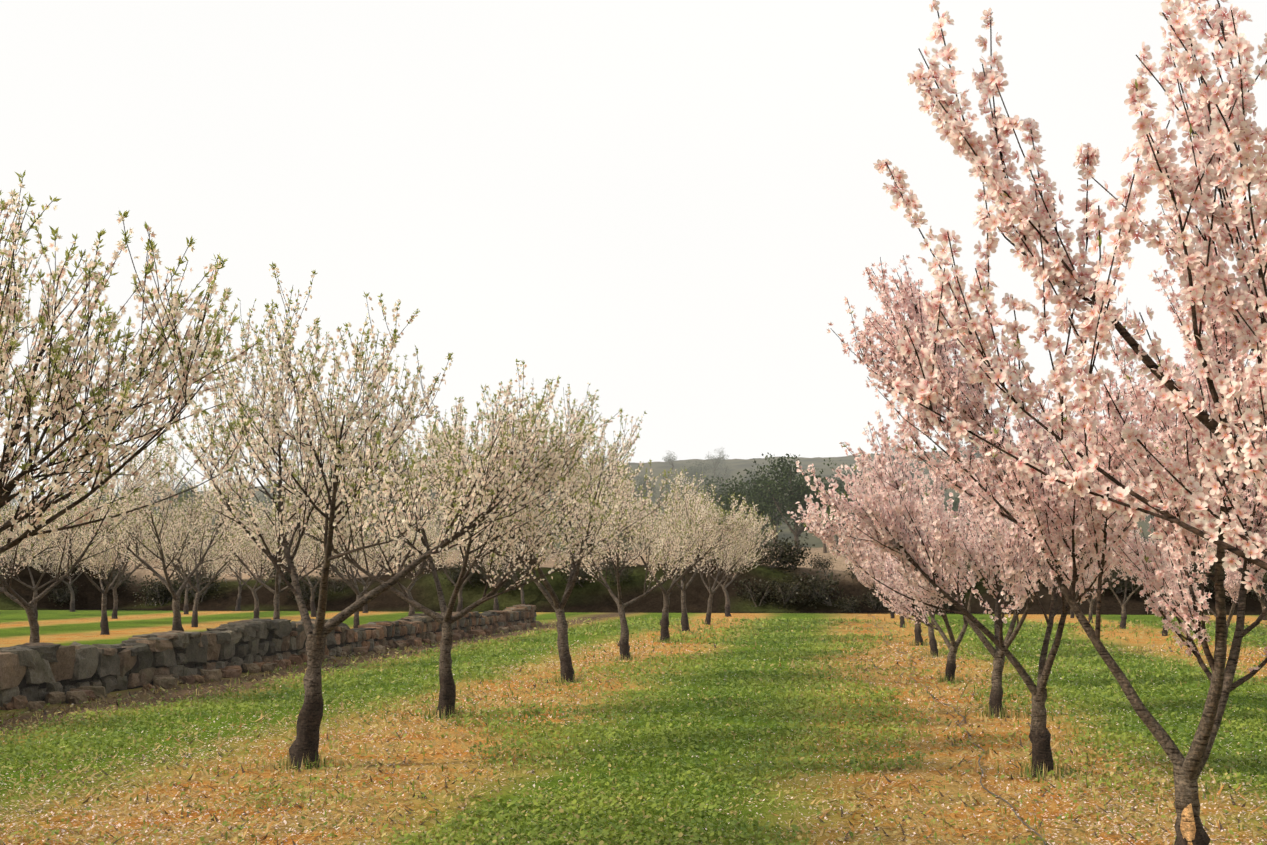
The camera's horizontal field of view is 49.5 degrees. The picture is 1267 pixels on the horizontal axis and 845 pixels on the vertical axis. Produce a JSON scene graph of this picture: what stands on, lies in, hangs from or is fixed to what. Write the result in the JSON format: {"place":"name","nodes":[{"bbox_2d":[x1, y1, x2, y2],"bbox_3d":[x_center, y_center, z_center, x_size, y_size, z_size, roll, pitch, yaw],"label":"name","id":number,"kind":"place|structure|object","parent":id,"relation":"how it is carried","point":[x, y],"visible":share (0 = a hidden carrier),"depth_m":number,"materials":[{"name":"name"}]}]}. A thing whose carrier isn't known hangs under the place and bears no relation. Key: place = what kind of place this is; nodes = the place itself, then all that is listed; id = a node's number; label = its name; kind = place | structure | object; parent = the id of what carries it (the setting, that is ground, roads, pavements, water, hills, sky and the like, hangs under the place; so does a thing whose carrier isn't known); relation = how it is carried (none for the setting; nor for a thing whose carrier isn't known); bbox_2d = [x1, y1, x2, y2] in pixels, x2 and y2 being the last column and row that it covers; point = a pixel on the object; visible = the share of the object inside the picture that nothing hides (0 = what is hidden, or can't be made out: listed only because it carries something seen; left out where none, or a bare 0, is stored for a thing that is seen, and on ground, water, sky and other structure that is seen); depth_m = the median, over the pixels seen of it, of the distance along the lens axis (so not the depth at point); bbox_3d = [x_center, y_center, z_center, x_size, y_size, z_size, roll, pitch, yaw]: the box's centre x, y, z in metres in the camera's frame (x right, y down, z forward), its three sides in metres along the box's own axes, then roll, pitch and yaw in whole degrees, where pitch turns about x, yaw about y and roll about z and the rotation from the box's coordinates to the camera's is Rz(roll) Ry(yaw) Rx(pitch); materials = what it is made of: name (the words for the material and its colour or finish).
{"place":"outdoors","nodes":[
{"label":"outdoors","id":0,"kind":"place"},
{"bbox_2d":[0,609,1266,844],"bbox_3d":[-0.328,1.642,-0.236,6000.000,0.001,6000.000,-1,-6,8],"label":"ground","id":1,"kind":"structure","parent":0,"point":[66,627],"depth_m":13.20,"materials":[{"name":"green plant"}]},
{"bbox_2d":[0,523,45,582],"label":"almond","id":2,"kind":"object","parent":1,"relation":"on","point":[13,555],"visible":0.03,"depth_m":55.25,"materials":[{"name":"white plant"}]},
{"bbox_2d":[0,475,101,578],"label":"almond","id":3,"kind":"object","parent":1,"relation":"on","point":[40,550],"visible":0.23,"depth_m":32.46,"materials":[{"name":"white plant"}]},
{"bbox_2d":[0,493,105,619],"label":"almond","id":4,"kind":"object","parent":1,"relation":"on","point":[34,588],"visible":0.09,"depth_m":46.13,"materials":[{"name":"white plant"}]},
{"bbox_2d":[13,529,96,611],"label":"almond","id":5,"kind":"object","parent":1,"relation":"on","point":[72,601],"visible":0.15,"depth_m":60.39,"materials":[{"name":"white plant"}]},
{"bbox_2d":[0,437,178,642],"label":"almond","id":6,"kind":"object","parent":1,"relation":"on","point":[15,597],"visible":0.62,"depth_m":23.70,"materials":[{"name":"white plant"}]},
{"bbox_2d":[39,477,151,634],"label":"almond","id":7,"kind":"object","parent":1,"relation":"on","point":[98,567],"visible":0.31,"depth_m":37.25,"materials":[{"name":"white plant"}]},
{"bbox_2d":[60,502,184,618],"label":"almond","id":8,"kind":"object","parent":1,"relation":"on","point":[119,582],"visible":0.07,"depth_m":51.05,"materials":[{"name":"white plant"}]},
{"bbox_2d":[0,170,264,553],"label":"almond","id":9,"kind":"object","parent":1,"relation":"on","point":[72,380],"visible":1,"depth_m":6.60,"materials":[{"name":"white plant"}]},
{"bbox_2d":[67,432,259,630],"bbox_3d":[-9.738,2.607,28.959,4.118,4.612,4.398,3,-7,-24],"label":"almond","id":10,"kind":"object","parent":1,"relation":"on","point":[202,525],"visible":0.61,"depth_m":28.68,"materials":[{"name":"white plant"}]},
{"bbox_2d":[127,496,267,626],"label":"almond","id":11,"kind":"object","parent":1,"relation":"on","point":[166,549],"visible":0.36,"depth_m":43.33,"materials":[{"name":"white plant"}]},
{"bbox_2d":[156,539,239,613],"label":"almond","id":12,"kind":"object","parent":1,"relation":"on","point":[186,607],"visible":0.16,"depth_m":56.95,"materials":[{"name":"white plant"}]},
{"bbox_2d":[193,507,297,617],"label":"almond","id":13,"kind":"object","parent":1,"relation":"on","point":[256,607],"visible":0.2,"depth_m":48.28,"materials":[{"name":"white plant"}]},
{"bbox_2d":[215,522,275,610],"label":"almond","id":14,"kind":"object","parent":1,"relation":"on","point":[238,605],"visible":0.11,"depth_m":61.92,"materials":[{"name":"white plant"}]},
{"bbox_2d":[0,604,541,710],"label":"dry stone wall","id":15,"kind":"structure","parent":1,"relation":"on","point":[36,676],"depth_m":21.55,"materials":[{"name":"grey stone"}]},
{"bbox_2d":[201,450,363,619],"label":"almond","id":16,"kind":"object","parent":1,"relation":"on","point":[277,591],"visible":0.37,"depth_m":34.12,"materials":[{"name":"white plant"}]},
{"bbox_2d":[260,517,358,616],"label":"almond","id":17,"kind":"object","parent":1,"relation":"on","point":[312,606],"visible":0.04,"depth_m":53.31,"materials":[{"name":"white plant"}]},
{"bbox_2d":[282,499,427,627],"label":"almond","id":18,"kind":"object","parent":1,"relation":"on","point":[353,587],"visible":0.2,"depth_m":39.70,"materials":[{"name":"white plant"}]},
{"bbox_2d":[308,509,409,612],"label":"almond","id":19,"kind":"object","parent":1,"relation":"on","point":[365,608],"visible":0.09,"depth_m":58.48,"materials":[{"name":"white plant"}]},
{"bbox_2d":[146,262,621,769],"bbox_3d":[-2.636,0.874,12.170,4.177,4.380,3.910,-3,-7,23],"label":"almond","id":20,"kind":"object","parent":1,"relation":"on","point":[306,741],"visible":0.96,"depth_m":11.96,"materials":[{"name":"white plant"}]},
{"bbox_2d":[342,498,456,615],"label":"almond","id":21,"kind":"object","parent":1,"relation":"on","point":[410,586],"visible":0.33,"depth_m":44.06,"materials":[{"name":"white plant"}]},
{"bbox_2d":[276,355,632,717],"bbox_3d":[-2.208,1.220,15.706,4.492,4.429,3.193,-1,-6,8],"label":"almond","id":22,"kind":"object","parent":1,"relation":"on","point":[446,619],"visible":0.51,"depth_m":15.87,"materials":[{"name":"white plant"}]},
{"bbox_2d":[406,496,527,611],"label":"almond","id":23,"kind":"object","parent":1,"relation":"on","point":[460,604],"visible":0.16,"depth_m":49.64,"materials":[{"name":"white plant"}]},
{"bbox_2d":[444,518,521,609],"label":"almond","id":24,"kind":"object","parent":1,"relation":"on","point":[496,606],"visible":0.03,"depth_m":54.54,"materials":[{"name":"white plant"}]},
{"bbox_2d":[494,524,563,603],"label":"almond","id":25,"kind":"object","parent":1,"relation":"on","point":[521,590],"visible":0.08,"depth_m":59.98,"materials":[{"name":"white plant"}]},
{"bbox_2d":[403,397,694,681],"bbox_3d":[-1.596,1.797,21.252,4.094,4.508,4.214,2,-7,-20],"label":"almond","id":26,"kind":"object","parent":1,"relation":"on","point":[566,666],"visible":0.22,"depth_m":20.92,"materials":[{"name":"white plant"}]},
{"bbox_2d":[543,456,720,659],"bbox_3d":[-0.444,2.705,26.946,3.619,3.971,4.297,-2,-7,18],"label":"almond","id":27,"kind":"object","parent":1,"relation":"on","point":[624,645],"visible":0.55,"depth_m":27.09,"materials":[{"name":"white plant"}]},
{"bbox_2d":[609,472,725,630],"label":"almond","id":28,"kind":"object","parent":1,"relation":"on","point":[683,587],"visible":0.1,"depth_m":39.76,"materials":[{"name":"white plant"}]},
{"bbox_2d":[594,467,757,640],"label":"almond","id":29,"kind":"object","parent":1,"relation":"on","point":[664,625],"visible":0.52,"depth_m":33.00,"materials":[{"name":"white plant"}]},
{"bbox_2d":[656,501,780,624],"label":"almond","id":30,"kind":"object","parent":1,"relation":"on","point":[754,529],"visible":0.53,"depth_m":45.19,"materials":[{"name":"white plant"}]},
{"bbox_2d":[679,507,767,616],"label":"almond","id":31,"kind":"object","parent":1,"relation":"on","point":[727,607],"visible":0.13,"depth_m":53.75,"materials":[{"name":"white plant"}]},
{"bbox_2d":[846,551,894,617],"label":"almond","id":32,"kind":"object","parent":1,"relation":"on","point":[869,584],"visible":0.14,"depth_m":51.15,"materials":[{"name":"pink plant"}]},
{"bbox_2d":[844,483,962,657],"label":"almond","id":33,"kind":"object","parent":1,"relation":"on","point":[931,635],"visible":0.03,"depth_m":27.73,"materials":[{"name":"pink plant"}]},
{"bbox_2d":[847,514,968,645],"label":"almond","id":34,"kind":"object","parent":1,"relation":"on","point":[917,632],"visible":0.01,"depth_m":31.86,"materials":[{"name":"pink plant"}]},
{"bbox_2d":[862,458,999,681],"bbox_3d":[4.785,2.293,21.047,2.205,3.454,2.931,0,-6,0],"label":"almond","id":35,"kind":"object","parent":1,"relation":"on","point":[897,603],"visible":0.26,"depth_m":21.09,"materials":[{"name":"pink plant"}]},
{"bbox_2d":[868,614,1045,844],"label":"drip irrigation lines","id":36,"kind":"object","parent":1,"relation":"on","point":[1034,831],"visible":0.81,"depth_m":11.52,"materials":[{"name":"brown plastic"}]},
{"bbox_2d":[850,423,1077,716],"bbox_3d":[4.537,1.745,16.254,3.088,3.514,3.354,5,-8,-36],"label":"almond","id":37,"kind":"object","parent":1,"relation":"on","point":[996,692],"visible":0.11,"depth_m":16.28,"materials":[{"name":"pink plant"}]},
{"bbox_2d":[787,378,1191,777],"bbox_3d":[3.295,1.353,11.615,3.338,3.292,3.196,-5,-8,37],"label":"almond","id":38,"kind":"object","parent":1,"relation":"on","point":[897,536],"visible":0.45,"depth_m":11.25,"materials":[{"name":"pink plant"}]},
{"bbox_2d":[826,193,1266,844],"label":"almond","id":39,"kind":"object","parent":1,"relation":"on","point":[958,391],"visible":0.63,"depth_m":7.66,"materials":[{"name":"pink plant"}]},
{"bbox_2d":[873,0,1266,591],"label":"almond tree","id":40,"kind":"object","parent":1,"relation":"on","point":[1227,131],"visible":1,"depth_m":3.83,"materials":[{"name":"pink plant"}]},
{"bbox_2d":[1060,556,1121,622],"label":"almond","id":41,"kind":"object","parent":1,"relation":"on","point":[1091,602],"visible":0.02,"depth_m":46.84,"materials":[{"name":"pink plant"}]},
{"bbox_2d":[1087,527,1173,628],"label":"almond","id":42,"kind":"object","parent":1,"relation":"on","point":[1123,617],"visible":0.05,"depth_m":41.60,"materials":[{"name":"pink plant"}]},
{"bbox_2d":[1118,530,1197,635],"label":"almond","id":43,"kind":"object","parent":1,"relation":"on","point":[1165,632],"visible":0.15,"depth_m":37.11,"materials":[{"name":"pink plant"}]},
{"bbox_2d":[1161,509,1266,636],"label":"almond","id":44,"kind":"object","parent":1,"relation":"on","point":[1230,579],"visible":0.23,"depth_m":31.42,"materials":[{"name":"pink plant"}]},
{"bbox_2d":[1186,486,1266,608],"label":"almond","id":45,"kind":"object","parent":1,"relation":"on","point":[1261,599],"visible":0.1,"depth_m":26.49,"materials":[{"name":"pink plant"}]},
{"bbox_2d":[1256,569,1266,619],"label":"almond","id":46,"kind":"object","parent":1,"relation":"on","point":[1261,575],"visible":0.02,"depth_m":49.91,"materials":[{"name":"pink plant"}]},
{"bbox_2d":[0,448,1266,614],"bbox_3d":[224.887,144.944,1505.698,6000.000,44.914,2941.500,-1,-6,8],"label":"field hill","id":47,"kind":"structure","parent":0,"point":[593,597],"depth_m":62.16,"materials":[{"name":"green plant"}]},
{"bbox_2d":[48,581,81,606],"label":"bank brush","id":48,"kind":"object","parent":47,"relation":"on","point":[64,595],"visible":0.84,"depth_m":64.03,"materials":[{"name":"green plant"}]},
{"bbox_2d":[92,558,135,594],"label":"bank brush","id":49,"kind":"object","parent":47,"relation":"on","point":[114,574],"visible":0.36,"depth_m":65.99,"materials":[{"name":"green plant"}]},
{"bbox_2d":[133,575,171,606],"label":"bank brush","id":50,"kind":"object","parent":47,"relation":"on","point":[148,590],"visible":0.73,"depth_m":64.53,"materials":[{"name":"green plant"}]},
{"bbox_2d":[139,573,183,606],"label":"bank brush","id":51,"kind":"object","parent":47,"relation":"on","point":[158,596],"visible":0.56,"depth_m":64.31,"materials":[{"name":"green plant"}]},
{"bbox_2d":[166,478,199,506],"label":"tree","id":52,"kind":"object","parent":47,"relation":"on","point":[179,490],"visible":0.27,"depth_m":267.51,"materials":[{"name":"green plant"}]},
{"bbox_2d":[155,488,213,546],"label":"tree","id":53,"kind":"object","parent":47,"relation":"on","point":[180,496],"visible":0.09,"depth_m":148.92,"materials":[{"name":"green plant"}]},
{"bbox_2d":[168,567,226,603],"bbox_3d":[-20.312,7.796,63.922,2.587,2.275,2.259,5,-8,-38],"label":"bank brush","id":54,"kind":"object","parent":47,"relation":"on","point":[192,593],"visible":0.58,"depth_m":63.71,"materials":[{"name":"green plant"}]},
{"bbox_2d":[257,488,286,523],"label":"tree","id":55,"kind":"object","parent":47,"relation":"on","point":[265,500],"visible":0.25,"depth_m":241.99,"materials":[{"name":"green plant"}]},
{"bbox_2d":[267,561,302,584],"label":"bank brush","id":56,"kind":"object","parent":47,"relation":"on","point":[286,576],"visible":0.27,"depth_m":64.31,"materials":[{"name":"green plant"}]},
{"bbox_2d":[286,571,330,603],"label":"bank brush","id":57,"kind":"object","parent":47,"relation":"on","point":[307,590],"visible":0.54,"depth_m":62.65,"materials":[{"name":"green plant"}]},
{"bbox_2d":[316,558,353,577],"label":"bank brush","id":58,"kind":"object","parent":47,"relation":"on","point":[331,573],"visible":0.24,"depth_m":65.78,"materials":[{"name":"green plant"}]},
{"bbox_2d":[328,576,349,593],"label":"bank brush","id":59,"kind":"object","parent":47,"relation":"on","point":[342,584],"visible":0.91,"depth_m":63.40,"materials":[{"name":"green plant"}]},
{"bbox_2d":[438,561,469,585],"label":"bank brush","id":60,"kind":"object","parent":47,"relation":"on","point":[455,575],"visible":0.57,"depth_m":61.84,"materials":[{"name":"green plant"}]},
{"bbox_2d":[451,556,491,590],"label":"bank brush","id":61,"kind":"object","parent":47,"relation":"on","point":[469,573],"visible":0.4,"depth_m":61.73,"materials":[{"name":"green plant"}]},
{"bbox_2d":[467,562,500,586],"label":"bank brush","id":62,"kind":"object","parent":47,"relation":"on","point":[478,576],"visible":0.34,"depth_m":61.47,"materials":[{"name":"green plant"}]},
{"bbox_2d":[492,572,523,593],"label":"bank brush","id":63,"kind":"object","parent":47,"relation":"on","point":[506,586],"visible":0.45,"depth_m":60.87,"materials":[{"name":"green plant"}]},
{"bbox_2d":[554,559,598,586],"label":"bank brush","id":64,"kind":"object","parent":47,"relation":"on","point":[563,574],"visible":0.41,"depth_m":61.12,"materials":[{"name":"green plant"}]},
{"bbox_2d":[563,564,591,586],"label":"bank brush","id":65,"kind":"object","parent":47,"relation":"on","point":[582,576],"visible":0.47,"depth_m":60.99,"materials":[{"name":"green plant"}]},
{"bbox_2d":[585,538,633,569],"bbox_3d":[-1.245,6.111,62.751,2.608,2.293,2.277,0,-6,4],"label":"bank brush","id":66,"kind":"object","parent":47,"relation":"on","point":[609,564],"visible":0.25,"depth_m":62.52,"materials":[{"name":"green plant"}]},
{"bbox_2d":[600,559,633,585],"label":"bank brush","id":67,"kind":"object","parent":47,"relation":"on","point":[623,573],"visible":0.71,"depth_m":60.78,"materials":[{"name":"green plant"}]},
{"bbox_2d":[634,475,658,503],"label":"tree","id":68,"kind":"object","parent":47,"relation":"on","point":[646,489],"visible":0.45,"depth_m":247.68,"materials":[{"name":"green plant"}]},
{"bbox_2d":[662,451,675,469],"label":"tree","id":69,"kind":"object","parent":47,"relation":"on","point":[668,460],"visible":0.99,"depth_m":332.45,"materials":[{"name":"grey plant"}]},
{"bbox_2d":[662,477,692,499],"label":"tree","id":70,"kind":"object","parent":47,"relation":"on","point":[669,485],"visible":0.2,"depth_m":252.99,"materials":[{"name":"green plant"}]},
{"bbox_2d":[677,459,716,490],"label":"tree","id":71,"kind":"object","parent":47,"relation":"on","point":[705,471],"visible":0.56,"depth_m":281.01,"materials":[{"name":"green plant"}]},
{"bbox_2d":[688,469,707,492],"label":"tree","id":72,"kind":"object","parent":47,"relation":"on","point":[695,474],"visible":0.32,"depth_m":274.63,"materials":[{"name":"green plant"}]},
{"bbox_2d":[705,448,728,467],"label":"tree","id":73,"kind":"object","parent":47,"relation":"on","point":[718,456],"visible":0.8,"depth_m":332.29,"materials":[{"name":"grey plant"}]},
{"bbox_2d":[694,476,746,523],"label":"tree","id":74,"kind":"object","parent":47,"relation":"on","point":[719,492],"visible":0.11,"depth_m":150.64,"materials":[{"name":"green plant"}]},
{"bbox_2d":[710,461,732,484],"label":"tree","id":75,"kind":"object","parent":47,"relation":"on","point":[714,474],"visible":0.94,"depth_m":287.41,"materials":[{"name":"green plant"}]},
{"bbox_2d":[711,476,780,546],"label":"tree","id":76,"kind":"object","parent":47,"relation":"on","point":[763,507],"visible":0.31,"depth_m":99.69,"materials":[{"name":"green plant"}]},
{"bbox_2d":[739,468,762,488],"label":"tree","id":77,"kind":"object","parent":47,"relation":"on","point":[746,479],"visible":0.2,"depth_m":263.87,"materials":[{"name":"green plant"}]},
{"bbox_2d":[732,574,782,606],"bbox_3d":[5.390,7.540,60.042,2.180,1.917,1.903,0,-6,-2],"label":"bank brush","id":78,"kind":"object","parent":47,"relation":"on","point":[766,591],"visible":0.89,"depth_m":59.79,"materials":[{"name":"green plant"}]},
{"bbox_2d":[747,551,771,565],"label":"bank brush","id":79,"kind":"object","parent":47,"relation":"on","point":[763,559],"visible":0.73,"depth_m":62.16,"materials":[{"name":"green plant"}]},
{"bbox_2d":[724,456,816,544],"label":"tree","id":80,"kind":"object","parent":47,"relation":"on","point":[754,482],"visible":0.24,"depth_m":110.34,"materials":[{"name":"green plant"}]},
{"bbox_2d":[757,510,786,545],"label":"tree","id":81,"kind":"object","parent":47,"relation":"on","point":[778,527],"visible":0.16,"depth_m":169.49,"materials":[{"name":"green plant"}]},
{"bbox_2d":[756,530,811,572],"bbox_3d":[6.684,5.930,61.995,2.252,2.268,2.579,2,-7,-19],"label":"bank brush","id":82,"kind":"object","parent":47,"relation":"on","point":[771,545],"visible":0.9,"depth_m":61.64,"materials":[{"name":"green plant"}]},
{"bbox_2d":[765,572,813,609],"bbox_3d":[6.766,7.350,59.503,2.058,1.810,1.797,3,-7,-28],"label":"bank brush","id":83,"kind":"object","parent":47,"relation":"on","point":[789,595],"visible":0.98,"depth_m":59.42,"materials":[{"name":"green plant"}]},
{"bbox_2d":[767,535,814,571],"bbox_3d":[7.044,6.011,62.010,2.143,1.885,1.871,-4,-7,31],"label":"bank brush","id":84,"kind":"object","parent":47,"relation":"on","point":[801,552],"visible":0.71,"depth_m":61.75,"materials":[{"name":"green plant"}]},
{"bbox_2d":[734,453,865,547],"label":"tree","id":85,"kind":"object","parent":47,"relation":"on","point":[800,498],"visible":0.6,"depth_m":103.10,"materials":[{"name":"green plant"}]},
{"bbox_2d":[792,564,844,608],"bbox_3d":[8.010,7.339,59.892,2.331,2.347,2.669,0,-6,0],"label":"bank brush","id":86,"kind":"object","parent":47,"relation":"on","point":[824,585],"visible":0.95,"depth_m":59.53,"materials":[{"name":"green plant"}]},
{"bbox_2d":[807,553,835,569],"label":"bank brush","id":87,"kind":"object","parent":47,"relation":"on","point":[824,564],"visible":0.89,"depth_m":62.44,"materials":[{"name":"green plant"}]},
{"bbox_2d":[817,490,851,552],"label":"tree","id":88,"kind":"object","parent":47,"relation":"on","point":[824,548],"visible":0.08,"depth_m":80.74,"materials":[{"name":"green plant"}]},
{"bbox_2d":[835,592,862,612],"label":"bank brush","id":89,"kind":"object","parent":47,"relation":"on","point":[849,606],"visible":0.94,"depth_m":58.80,"materials":[{"name":"green plant"}]},
{"bbox_2d":[832,471,865,546],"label":"tree","id":90,"kind":"object","parent":47,"relation":"on","point":[840,485],"visible":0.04,"depth_m":124.78,"materials":[{"name":"green plant"}]},
{"bbox_2d":[843,562,864,581],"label":"bank brush","id":91,"kind":"object","parent":47,"relation":"on","point":[848,573],"visible":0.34,"depth_m":61.35,"materials":[{"name":"green plant"}]},
{"bbox_2d":[859,589,889,610],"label":"bank brush","id":92,"kind":"object","parent":47,"relation":"on","point":[871,602],"visible":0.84,"depth_m":59.55,"materials":[{"name":"green plant"}]},
{"bbox_2d":[946,489,972,535],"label":"tree","id":93,"kind":"object","parent":47,"relation":"on","point":[956,507],"visible":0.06,"depth_m":131.26,"materials":[{"name":"green plant"}]},
{"bbox_2d":[1085,564,1130,595],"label":"bank brush","id":94,"kind":"object","parent":47,"relation":"on","point":[1110,579],"visible":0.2,"depth_m":57.30,"materials":[{"name":"green plant"}]},
{"bbox_2d":[1108,567,1146,598],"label":"bank brush","id":95,"kind":"object","parent":47,"relation":"on","point":[1122,585],"visible":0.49,"depth_m":57.24,"materials":[{"name":"green plant"}]},
{"bbox_2d":[1172,557,1214,599],"bbox_3d":[23.207,6.699,57.269,2.296,2.312,2.629,-2,-6,15],"label":"bank brush","id":96,"kind":"object","parent":47,"relation":"on","point":[1207,586],"visible":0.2,"depth_m":56.85,"materials":[{"name":"green plant"}]},
{"bbox_2d":[0,0,1266,505],"label":"sky","id":97,"kind":"structure","parent":0,"point":[669,208],"materials":[{"name":"white"}]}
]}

